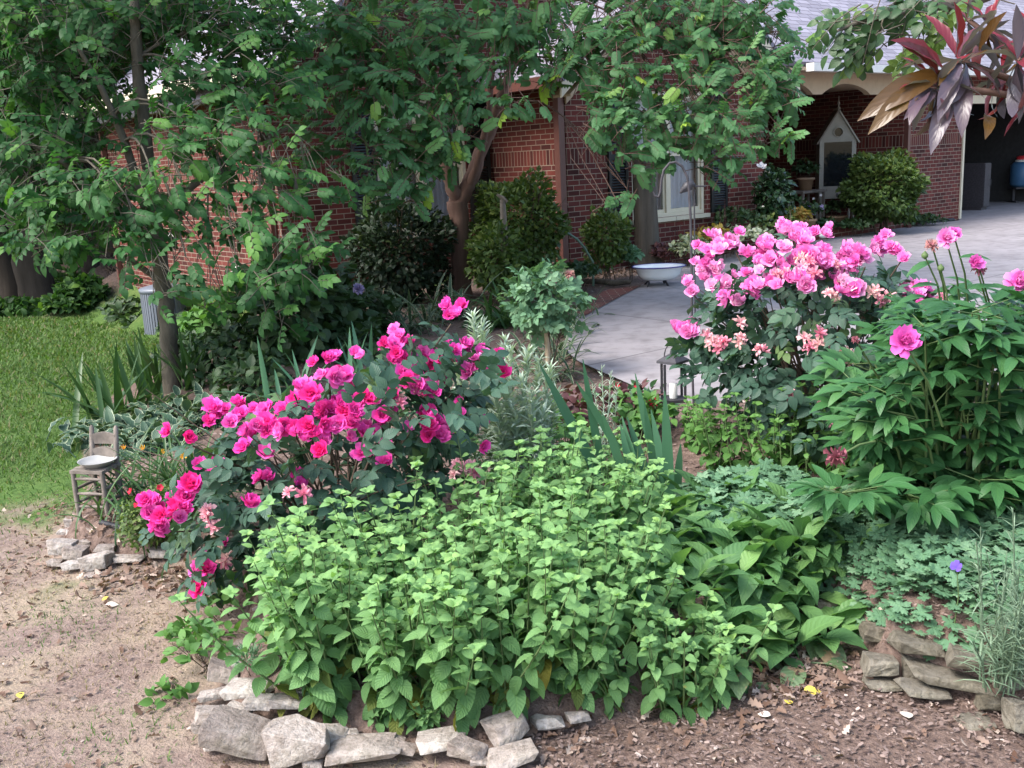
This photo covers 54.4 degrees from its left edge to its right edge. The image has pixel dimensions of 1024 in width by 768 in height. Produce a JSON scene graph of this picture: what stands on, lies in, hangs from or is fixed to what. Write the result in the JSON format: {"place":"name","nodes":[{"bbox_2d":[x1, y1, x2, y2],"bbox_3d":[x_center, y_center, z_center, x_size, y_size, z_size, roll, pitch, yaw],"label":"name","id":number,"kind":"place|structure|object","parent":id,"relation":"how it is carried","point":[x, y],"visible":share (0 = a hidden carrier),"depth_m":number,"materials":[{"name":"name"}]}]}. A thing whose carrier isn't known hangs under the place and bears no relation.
{"place":"outdoors","nodes":[
{"label":"outdoors","id":0,"kind":"place"},
{"bbox_2d":[0,285,483,767],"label":"grass","id":1,"kind":"structure","parent":0,"point":[16,330],"depth_m":9.53,"materials":[{"name":"plant"}]},
{"bbox_2d":[0,219,1023,767],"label":"ground","id":2,"kind":"structure","parent":0,"point":[180,753],"depth_m":3.17,"materials":[{"name":"soil"}]},
{"bbox_2d":[0,294,46,318],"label":"woodland shrub","id":3,"kind":"object","parent":2,"relation":"on","point":[24,305],"visible":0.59,"depth_m":18.40,"materials":[{"name":"green plant"}]},
{"bbox_2d":[0,59,80,302],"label":"woodland tree","id":4,"kind":"object","parent":2,"relation":"on","point":[8,286],"visible":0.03,"depth_m":20.17,"materials":[{"name":"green plant"}]},
{"bbox_2d":[38,287,97,315],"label":"woodland shrub","id":5,"kind":"object","parent":2,"relation":"on","point":[62,303],"visible":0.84,"depth_m":17.64,"materials":[{"name":"green plant"}]},
{"bbox_2d":[0,0,153,300],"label":"woodland tree","id":6,"kind":"object","parent":2,"relation":"on","point":[30,281],"visible":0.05,"depth_m":19.62,"materials":[{"name":"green plant"}]},
{"bbox_2d":[51,268,111,306],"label":"woodland shrub","id":7,"kind":"object","parent":2,"relation":"on","point":[82,285],"visible":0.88,"depth_m":17.95,"materials":[{"name":"green plant"}]},
{"bbox_2d":[77,550,115,571],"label":"stone","id":8,"kind":"object","parent":2,"relation":"on","point":[97,560],"visible":0.95,"depth_m":4.26,"materials":[{"name":"stone"}]},
{"bbox_2d":[69,425,124,520],"bbox_3d":[-1.931,0.414,4.652,0.176,0.414,0.181,0,13,14],"label":"ladder back chair","id":9,"kind":"object","parent":2,"relation":"on","point":[103,438],"visible":0.84,"depth_m":4.66,"materials":[{"name":"grey wood"}]},
{"bbox_2d":[46,401,147,452],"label":"hosta plant","id":10,"kind":"object","parent":2,"relation":"on","point":[98,424],"visible":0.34,"depth_m":6.77,"materials":[{"name":"green plant"}]},
{"bbox_2d":[31,336,184,438],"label":"iris plant","id":11,"kind":"object","parent":2,"relation":"on","point":[101,389],"visible":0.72,"depth_m":7.37,"materials":[{"name":"green plant"}]},
{"bbox_2d":[46,406,187,452],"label":"hosta plant","id":12,"kind":"object","parent":2,"relation":"on","point":[108,415],"visible":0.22,"depth_m":6.60,"materials":[{"name":"green plant"}]},
{"bbox_2d":[96,295,140,322],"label":"shrub","id":13,"kind":"object","parent":2,"relation":"on","point":[117,305],"visible":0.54,"depth_m":16.21,"materials":[{"name":"green plant"}]},
{"bbox_2d":[55,416,219,461],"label":"hosta plant","id":14,"kind":"object","parent":2,"relation":"on","point":[154,434],"visible":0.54,"depth_m":6.02,"materials":[{"name":"green plant"}]},
{"bbox_2d":[104,482,196,552],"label":"shrub","id":15,"kind":"object","parent":2,"relation":"on","point":[131,519],"visible":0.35,"depth_m":4.30,"materials":[{"name":"green plant"}]},
{"bbox_2d":[31,413,278,560],"bbox_3d":[-1.575,0.469,4.832,1.172,0.595,1.222,-3,13,0],"label":"daylily plant","id":16,"kind":"object","parent":2,"relation":"on","point":[164,476],"visible":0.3,"depth_m":4.72,"materials":[{"name":"green plant"}]},
{"bbox_2d":[123,327,207,396],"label":"iris plant","id":17,"kind":"object","parent":2,"relation":"on","point":[154,368],"visible":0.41,"depth_m":8.23,"materials":[{"name":"green plant"}]},
{"bbox_2d":[114,381,219,429],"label":"hosta plant","id":18,"kind":"object","parent":2,"relation":"on","point":[169,402],"visible":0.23,"depth_m":6.99,"materials":[{"name":"green plant"}]},
{"bbox_2d":[138,674,199,709],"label":"weed plant","id":19,"kind":"object","parent":2,"relation":"on","point":[179,692],"visible":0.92,"depth_m":3.14,"materials":[{"name":"green plant"}]},
{"bbox_2d":[0,0,359,394],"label":"shade tree","id":20,"kind":"object","parent":2,"relation":"on","point":[49,217],"visible":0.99,"depth_m":7.19,"materials":[{"name":"green plant"}]},
{"bbox_2d":[146,327,217,390],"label":"iris plant","id":21,"kind":"object","parent":2,"relation":"on","point":[188,378],"visible":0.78,"depth_m":7.87,"materials":[{"name":"green plant"}]},
{"bbox_2d":[154,615,223,650],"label":"weed plant","id":22,"kind":"object","parent":2,"relation":"on","point":[171,631],"visible":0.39,"depth_m":3.48,"materials":[{"name":"green plant"}]},
{"bbox_2d":[176,301,239,335],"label":"leafy shrub","id":23,"kind":"object","parent":2,"relation":"on","point":[194,317],"visible":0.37,"depth_m":12.37,"materials":[{"name":"green plant"}]},
{"bbox_2d":[160,616,256,672],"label":"weed plant","id":24,"kind":"object","parent":2,"relation":"on","point":[190,643],"visible":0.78,"depth_m":3.30,"materials":[{"name":"green plant"}]},
{"bbox_2d":[156,386,272,443],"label":"hosta plant","id":25,"kind":"object","parent":2,"relation":"on","point":[186,407],"visible":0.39,"depth_m":6.55,"materials":[{"name":"green plant"}]},
{"bbox_2d":[174,559,256,620],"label":"weed plant","id":26,"kind":"object","parent":2,"relation":"on","point":[209,611],"visible":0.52,"depth_m":3.63,"materials":[{"name":"green plant"}]},
{"bbox_2d":[185,321,271,390],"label":"leafy shrub","id":27,"kind":"object","parent":2,"relation":"on","point":[221,345],"visible":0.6,"depth_m":7.83,"materials":[{"name":"green plant"}]},
{"bbox_2d":[198,704,270,760],"bbox_3d":[-0.767,0.991,2.840,0.220,0.085,0.151,11,6,-3],"label":"stone","id":28,"kind":"object","parent":2,"relation":"on","point":[230,730],"visible":0.8,"depth_m":2.78,"materials":[{"name":"stone"}]},
{"bbox_2d":[218,677,274,700],"bbox_3d":[-0.800,0.922,3.032,0.162,0.030,0.112,-3,7,-3],"label":"stone","id":29,"kind":"object","parent":2,"relation":"on","point":[234,688],"visible":0.64,"depth_m":3.00,"materials":[{"name":"stone"}]},
{"bbox_2d":[209,335,296,403],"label":"leafy shrub","id":30,"kind":"object","parent":2,"relation":"on","point":[251,378],"visible":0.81,"depth_m":6.97,"materials":[{"name":"green plant"}]},
{"bbox_2d":[223,336,326,410],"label":"iris plant","id":31,"kind":"object","parent":2,"relation":"on","point":[266,389],"visible":0.34,"depth_m":6.53,"materials":[{"name":"green plant"}]},
{"bbox_2d":[261,714,330,767],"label":"stone","id":32,"kind":"object","parent":2,"relation":"on","point":[291,740],"visible":0.94,"depth_m":2.74,"materials":[{"name":"stone"}]},
{"bbox_2d":[218,243,381,366],"bbox_3d":[-1.812,-0.659,8.492,1.386,1.111,1.559,-10,15,-30],"label":"hydrangea shrub","id":33,"kind":"object","parent":2,"relation":"on","point":[335,312],"visible":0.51,"depth_m":8.21,"materials":[{"name":"green plant"}]},
{"bbox_2d":[122,296,520,612],"bbox_3d":[-0.706,0.239,3.899,1.466,1.065,1.330,-9,14,-26],"label":"rose shrub","id":34,"kind":"object","parent":2,"relation":"on","point":[343,400],"visible":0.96,"depth_m":3.60,"materials":[{"name":"pink plant"}]},
{"bbox_2d":[322,316,389,363],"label":"hydrangea shrub","id":35,"kind":"object","parent":2,"relation":"on","point":[378,333],"visible":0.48,"depth_m":8.16,"materials":[{"name":"green plant"}]},
{"bbox_2d":[322,277,406,332],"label":"laurel shrub","id":36,"kind":"object","parent":2,"relation":"on","point":[384,303],"visible":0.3,"depth_m":9.14,"materials":[{"name":"green plant"}]},
{"bbox_2d":[324,732,405,766],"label":"stone","id":37,"kind":"object","parent":2,"relation":"on","point":[356,748],"visible":0.97,"depth_m":2.75,"materials":[{"name":"stone"}]},
{"bbox_2d":[338,193,458,306],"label":"yew shrub","id":38,"kind":"object","parent":2,"relation":"on","point":[384,265],"visible":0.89,"depth_m":10.94,"materials":[{"name":"green plant"}]},
{"bbox_2d":[368,687,445,734],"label":"lemon balm plant","id":39,"kind":"object","parent":2,"relation":"on","point":[423,722],"visible":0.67,"depth_m":2.88,"materials":[{"name":"green plant"}]},
{"bbox_2d":[372,287,447,346],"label":"liriope plant","id":40,"kind":"object","parent":2,"relation":"on","point":[409,327],"visible":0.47,"depth_m":9.31,"materials":[{"name":"green plant"}]},
{"bbox_2d":[168,420,685,735],"bbox_3d":[-0.189,0.579,3.239,1.536,0.717,1.251,-3,13,0],"label":"lemon balm plant","id":41,"kind":"object","parent":2,"relation":"on","point":[526,589],"visible":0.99,"depth_m":2.94,"materials":[{"name":"green plant"}]},
{"bbox_2d":[415,725,465,754],"bbox_3d":[-0.198,0.997,2.806,0.144,0.030,0.118,-8,7,-3],"label":"stone","id":42,"kind":"object","parent":2,"relation":"on","point":[434,740],"visible":0.85,"depth_m":2.78,"materials":[{"name":"stone"}]},
{"bbox_2d":[375,270,517,327],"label":"liriope plant","id":43,"kind":"object","parent":2,"relation":"on","point":[432,305],"visible":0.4,"depth_m":10.07,"materials":[{"name":"green plant"}]},
{"bbox_2d":[447,733,488,761],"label":"stone","id":44,"kind":"object","parent":2,"relation":"on","point":[463,747],"visible":1,"depth_m":2.74,"materials":[{"name":"stone"}]},
{"bbox_2d":[449,277,536,333],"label":"liriope plant","id":45,"kind":"object","parent":2,"relation":"on","point":[504,320],"visible":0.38,"depth_m":9.40,"materials":[{"name":"green plant"}]},
{"bbox_2d":[463,218,528,304],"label":"boxwood shrub","id":46,"kind":"object","parent":2,"relation":"on","point":[485,267],"visible":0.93,"depth_m":10.67,"materials":[{"name":"green plant"}]},
{"bbox_2d":[480,710,528,746],"bbox_3d":[-0.013,0.971,2.830,0.127,0.080,0.096,-27,15,-19],"label":"stone","id":47,"kind":"object","parent":2,"relation":"on","point":[504,728],"visible":0.81,"depth_m":2.80,"materials":[{"name":"stone"}]},
{"bbox_2d":[447,307,563,489],"bbox_3d":[-0.026,0.072,4.382,0.560,0.836,0.421,-3,13,0],"label":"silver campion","id":48,"kind":"object","parent":2,"relation":"on","point":[512,423],"visible":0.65,"depth_m":4.32,"materials":[{"name":"green plant"}]},
{"bbox_2d":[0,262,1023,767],"bbox_3d":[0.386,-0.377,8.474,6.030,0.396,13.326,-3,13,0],"label":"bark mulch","id":49,"kind":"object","parent":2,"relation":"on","point":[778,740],"visible":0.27,"depth_m":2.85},
{"bbox_2d":[0,260,1023,767],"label":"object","id":50,"kind":"object","parent":2,"relation":"on","point":[576,738],"depth_m":3.07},
{"bbox_2d":[486,738,538,767],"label":"stone","id":51,"kind":"object","parent":2,"relation":"on","point":[515,754],"visible":0.94,"depth_m":2.72,"materials":[{"name":"stone"}]},
{"bbox_2d":[468,165,572,290],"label":"boxwood shrub","id":52,"kind":"object","parent":2,"relation":"on","point":[539,210],"visible":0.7,"depth_m":11.29,"materials":[{"name":"green plant"}]},
{"bbox_2d":[244,0,824,298],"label":"crape myrtle tree","id":53,"kind":"object","parent":2,"relation":"on","point":[706,36],"visible":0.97,"depth_m":8.88,"materials":[{"name":"green plant"}]},
{"bbox_2d":[62,0,1023,296],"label":"brick house","id":54,"kind":"structure","parent":2,"relation":"on","point":[518,146],"depth_m":14.56,"materials":[{"name":"red brick"}]},
{"bbox_2d":[374,100,475,237],"bbox_3d":[-1.247,-2.907,13.470,1.550,1.790,0.278,-12,16,-37],"label":"window","id":55,"kind":"structure","parent":54,"relation":"in","point":[440,196],"depth_m":13.82,"materials":[{"name":"glass"}]},
{"bbox_2d":[631,91,710,224],"bbox_3d":[2.170,-3.221,14.126,1.620,1.790,0.277,-12,16,-37],"label":"window","id":56,"kind":"structure","parent":54,"relation":"in","point":[670,202],"depth_m":14.47,"materials":[{"name":"beige paint"}]},
{"bbox_2d":[496,258,596,372],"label":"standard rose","id":57,"kind":"object","parent":2,"relation":"on","point":[547,313],"visible":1,"depth_m":6.84,"materials":[{"name":"green plant"}]},
{"bbox_2d":[504,318,603,366],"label":"liriope plant","id":58,"kind":"object","parent":2,"relation":"on","point":[563,344],"visible":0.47,"depth_m":7.89,"materials":[{"name":"green plant"}]},
{"bbox_2d":[513,333,594,391],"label":"liriope plant","id":59,"kind":"object","parent":2,"relation":"on","point":[569,375],"visible":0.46,"depth_m":7.02,"materials":[{"name":"green plant"}]},
{"bbox_2d":[469,421,676,525],"bbox_3d":[0.213,0.384,4.201,0.840,0.447,1.029,-3,13,0],"label":"lemon balm plant","id":60,"kind":"object","parent":2,"relation":"on","point":[609,465],"visible":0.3,"depth_m":4.05,"materials":[{"name":"green plant"}]},
{"bbox_2d":[551,382,636,434],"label":"bedding plant","id":61,"kind":"object","parent":2,"relation":"on","point":[574,405],"visible":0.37,"depth_m":4.98,"materials":[{"name":"green plant"}]},
{"bbox_2d":[578,204,635,279],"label":"boxwood shrub","id":62,"kind":"object","parent":2,"relation":"on","point":[607,253],"visible":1,"depth_m":12.14,"materials":[{"name":"green plant"}]},
{"bbox_2d":[539,361,682,493],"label":"iris plant","id":63,"kind":"object","parent":2,"relation":"on","point":[663,449],"visible":0.67,"depth_m":4.07,"materials":[{"name":"green plant"}]},
{"bbox_2d":[599,388,689,439],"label":"bedding plant","id":64,"kind":"object","parent":2,"relation":"on","point":[628,409],"visible":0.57,"depth_m":4.84,"materials":[{"name":"green plant"}]},
{"bbox_2d":[632,143,661,264],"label":"column","id":65,"kind":"structure","parent":2,"relation":"on","point":[646,233],"depth_m":13.48,"materials":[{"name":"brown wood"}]},
{"bbox_2d":[656,346,688,427],"bbox_3d":[0.817,0.032,5.037,0.152,0.492,0.152,3,14,26],"label":"garden lantern","id":66,"kind":"object","parent":2,"relation":"on","point":[674,397],"visible":0.54,"depth_m":5.00,"materials":[{"name":"metal"}]},
{"bbox_2d":[634,500,713,575],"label":"hosta plant","id":67,"kind":"object","parent":2,"relation":"on","point":[692,507],"visible":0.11,"depth_m":3.67,"materials":[{"name":"green plant"}]},
{"bbox_2d":[577,590,782,726],"bbox_3d":[0.484,0.818,2.978,0.651,0.379,0.310,-8,14,-22],"label":"lemon balm plant","id":68,"kind":"object","parent":2,"relation":"on","point":[720,667],"visible":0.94,"depth_m":2.94,"materials":[{"name":"green plant"}]},
{"bbox_2d":[627,589,766,693],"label":"hosta plant","id":69,"kind":"object","parent":2,"relation":"on","point":[688,598],"visible":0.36,"depth_m":3.11,"materials":[{"name":"green plant"}]},
{"bbox_2d":[655,469,742,525],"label":"hosta plant","id":70,"kind":"object","parent":2,"relation":"on","point":[687,476],"visible":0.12,"depth_m":3.96,"materials":[{"name":"green plant"}]},
{"bbox_2d":[631,534,769,634],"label":"hosta plant","id":71,"kind":"object","parent":2,"relation":"on","point":[696,569],"visible":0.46,"depth_m":3.32,"materials":[{"name":"green plant"}]},
{"bbox_2d":[678,395,735,453],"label":"lemon balm plant","id":72,"kind":"object","parent":2,"relation":"on","point":[688,437],"visible":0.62,"depth_m":4.68,"materials":[{"name":"green plant"}]},
{"bbox_2d":[676,500,779,565],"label":"hosta plant","id":73,"kind":"object","parent":2,"relation":"on","point":[704,522],"visible":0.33,"depth_m":3.62,"materials":[{"name":"green plant"}]},
{"bbox_2d":[683,613,782,699],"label":"hosta plant","id":74,"kind":"object","parent":2,"relation":"on","point":[739,687],"visible":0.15,"depth_m":3.15,"materials":[{"name":"green plant"}]},
{"bbox_2d":[681,518,798,614],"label":"hosta plant","id":75,"kind":"object","parent":2,"relation":"on","point":[751,555],"visible":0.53,"depth_m":3.34,"materials":[{"name":"green plant"}]},
{"bbox_2d":[710,205,769,253],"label":"bedding plant","id":76,"kind":"object","parent":2,"relation":"on","point":[744,213],"visible":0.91,"depth_m":14.51,"materials":[{"name":"green plant"}]},
{"bbox_2d":[703,515,828,605],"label":"hosta plant","id":77,"kind":"object","parent":2,"relation":"on","point":[782,544],"visible":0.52,"depth_m":3.39,"materials":[{"name":"green plant"}]},
{"bbox_2d":[707,558,826,637],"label":"hosta plant","id":78,"kind":"object","parent":2,"relation":"on","point":[784,598],"visible":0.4,"depth_m":3.30,"materials":[{"name":"green plant"}]},
{"bbox_2d":[748,162,797,249],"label":"camellia shrub","id":79,"kind":"object","parent":2,"relation":"on","point":[768,184],"visible":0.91,"depth_m":14.74,"materials":[{"name":"green plant"}]},
{"bbox_2d":[683,381,879,483],"bbox_3d":[1.169,0.219,4.288,0.850,0.438,0.491,-1,13,10],"label":"lemon balm plant","id":80,"kind":"object","parent":2,"relation":"on","point":[707,441],"visible":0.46,"depth_m":4.27,"materials":[{"name":"green plant"}]},
{"bbox_2d":[735,503,848,579],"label":"hosta plant","id":81,"kind":"object","parent":2,"relation":"on","point":[812,527],"visible":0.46,"depth_m":3.47,"materials":[{"name":"green plant"}]},
{"bbox_2d":[733,597,851,691],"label":"hosta plant","id":82,"kind":"object","parent":2,"relation":"on","point":[777,647],"visible":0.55,"depth_m":3.16,"materials":[{"name":"green plant"}]},
{"bbox_2d":[665,213,945,462],"bbox_3d":[1.349,-0.208,4.570,1.310,1.146,1.258,-3,13,0],"label":"rose shrub","id":83,"kind":"object","parent":2,"relation":"on","point":[776,337],"visible":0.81,"depth_m":4.37,"materials":[{"name":"pink plant"}]},
{"bbox_2d":[771,557,848,618],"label":"hosta plant","id":84,"kind":"object","parent":2,"relation":"on","point":[837,597],"visible":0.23,"depth_m":3.40,"materials":[{"name":"green plant"}]},
{"bbox_2d":[758,598,867,666],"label":"hosta plant","id":85,"kind":"object","parent":2,"relation":"on","point":[827,648],"visible":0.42,"depth_m":3.24,"materials":[{"name":"green plant"}]},
{"bbox_2d":[789,510,890,598],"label":"hosta plant","id":86,"kind":"object","parent":2,"relation":"on","point":[831,552],"visible":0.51,"depth_m":3.42,"materials":[{"name":"green plant"}]},
{"bbox_2d":[667,457,1023,693],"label":"ground cover","id":87,"kind":"object","parent":2,"relation":"on","point":[919,553],"visible":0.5,"depth_m":3.27,"materials":[{"name":"green plant"}]},
{"bbox_2d":[862,674,903,691],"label":"stone","id":88,"kind":"object","parent":2,"relation":"on","point":[887,684],"visible":0.71,"depth_m":2.99,"materials":[{"name":"grey stone"}]},
{"bbox_2d":[860,651,898,676],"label":"stone","id":89,"kind":"object","parent":88,"relation":"on","point":[873,664],"visible":1,"depth_m":3.01,"materials":[{"name":"grey stone"}]},
{"bbox_2d":[835,146,931,234],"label":"round shrub","id":90,"kind":"object","parent":2,"relation":"on","point":[894,202],"visible":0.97,"depth_m":16.41,"materials":[{"name":"green plant"}]},
{"bbox_2d":[785,227,1023,536],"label":"peony plant","id":91,"kind":"object","parent":2,"relation":"on","point":[922,392],"visible":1,"depth_m":3.31,"materials":[{"name":"green plant"}]},
{"bbox_2d":[807,0,1014,86],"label":"overhanging tree","id":92,"kind":"object","parent":2,"relation":"on","point":[896,19],"visible":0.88,"depth_m":5.83,"materials":[{"name":"green plant"}]},
{"bbox_2d":[893,677,951,699],"bbox_3d":[1.212,0.898,2.942,0.155,0.025,0.112,9,8,5],"label":"stone","id":93,"kind":"object","parent":2,"relation":"on","point":[915,688],"visible":0.87,"depth_m":2.91,"materials":[{"name":"grey stone"}]},
{"bbox_2d":[858,0,1023,154],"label":"burgundy leaved shrub","id":94,"kind":"object","parent":2,"relation":"on","point":[955,92],"visible":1,"depth_m":2.68,"materials":[{"name":"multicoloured plant"}]},
{"bbox_2d":[900,653,995,695],"bbox_3d":[1.298,0.867,2.972,0.229,0.038,0.180,6,7,4],"label":"stone","id":95,"kind":"object","parent":2,"relation":"on","point":[928,672],"visible":0.81,"depth_m":2.92,"materials":[{"name":"grey stone"}]},
{"bbox_2d":[886,629,944,657],"bbox_3d":[1.232,0.789,3.028,0.154,0.041,0.128,6,7,2],"label":"stone","id":96,"kind":"object","parent":95,"relation":"on","point":[900,641],"visible":0.96,"depth_m":2.98,"materials":[{"name":"grey stone"}]},
{"bbox_2d":[944,642,992,670],"bbox_3d":[1.343,0.808,2.925,0.135,0.052,0.113,6,8,12],"label":"stone","id":97,"kind":"object","parent":95,"relation":"on","point":[953,654],"visible":0.7,"depth_m":2.89,"materials":[{"name":"grey stone"}]},
{"bbox_2d":[952,505,1023,698],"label":"lavender plant","id":98,"kind":"object","parent":2,"relation":"on","point":[1011,662],"visible":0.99,"depth_m":2.71,"materials":[{"name":"green plant"}]},
{"bbox_2d":[1001,697,1023,733],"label":"stone","id":99,"kind":"object","parent":2,"relation":"on","point":[1012,709],"visible":1,"depth_m":2.72,"materials":[{"name":"grey stone"}]},
{"bbox_3d":[-4.890,-0.570,14.187,0.712,0.248,0.712,7,16,37],"label":"concrete pad","id":100,"kind":"object","parent":2,"relation":"on","visible":0},
{"bbox_2d":[138,283,186,334],"bbox_3d":[-4.914,-1.054,14.079,0.628,0.742,0.631,7,16,37],"label":"air conditioner","id":101,"kind":"object","parent":100,"relation":"on","point":[150,317],"visible":0.31,"depth_m":13.84,"materials":[{"name":"grey metal"}]},
{"bbox_2d":[565,201,1023,400],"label":"driveway","id":102,"kind":"structure","parent":0,"point":[637,328],"depth_m":10.79,"materials":[{"name":"concrete"}]},
{"bbox_2d":[632,263,685,286],"bbox_3d":[1.717,-1.263,11.629,0.633,0.245,0.509,-3,13,0],"label":"enamel basin","id":103,"kind":"object","parent":102,"relation":"on","point":[663,272],"visible":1,"depth_m":11.49,"materials":[{"name":"metal"}]},
{"bbox_2d":[962,163,990,209],"bbox_3d":[9.933,-4.224,21.316,0.260,0.980,0.558,-12,16,-37],"label":"storage cupboard","id":104,"kind":"object","parent":102,"relation":"on","point":[976,185],"visible":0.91,"depth_m":21.20,"materials":[{"name":"metal"}]},
{"bbox_2d":[812,97,859,221],"bbox_3d":[5.850,-4.055,18.010,0.750,2.231,0.510,-1,13,8],"label":"birdhouse","id":105,"kind":"object","parent":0,"point":[836,140],"visible":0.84,"depth_m":17.81,"materials":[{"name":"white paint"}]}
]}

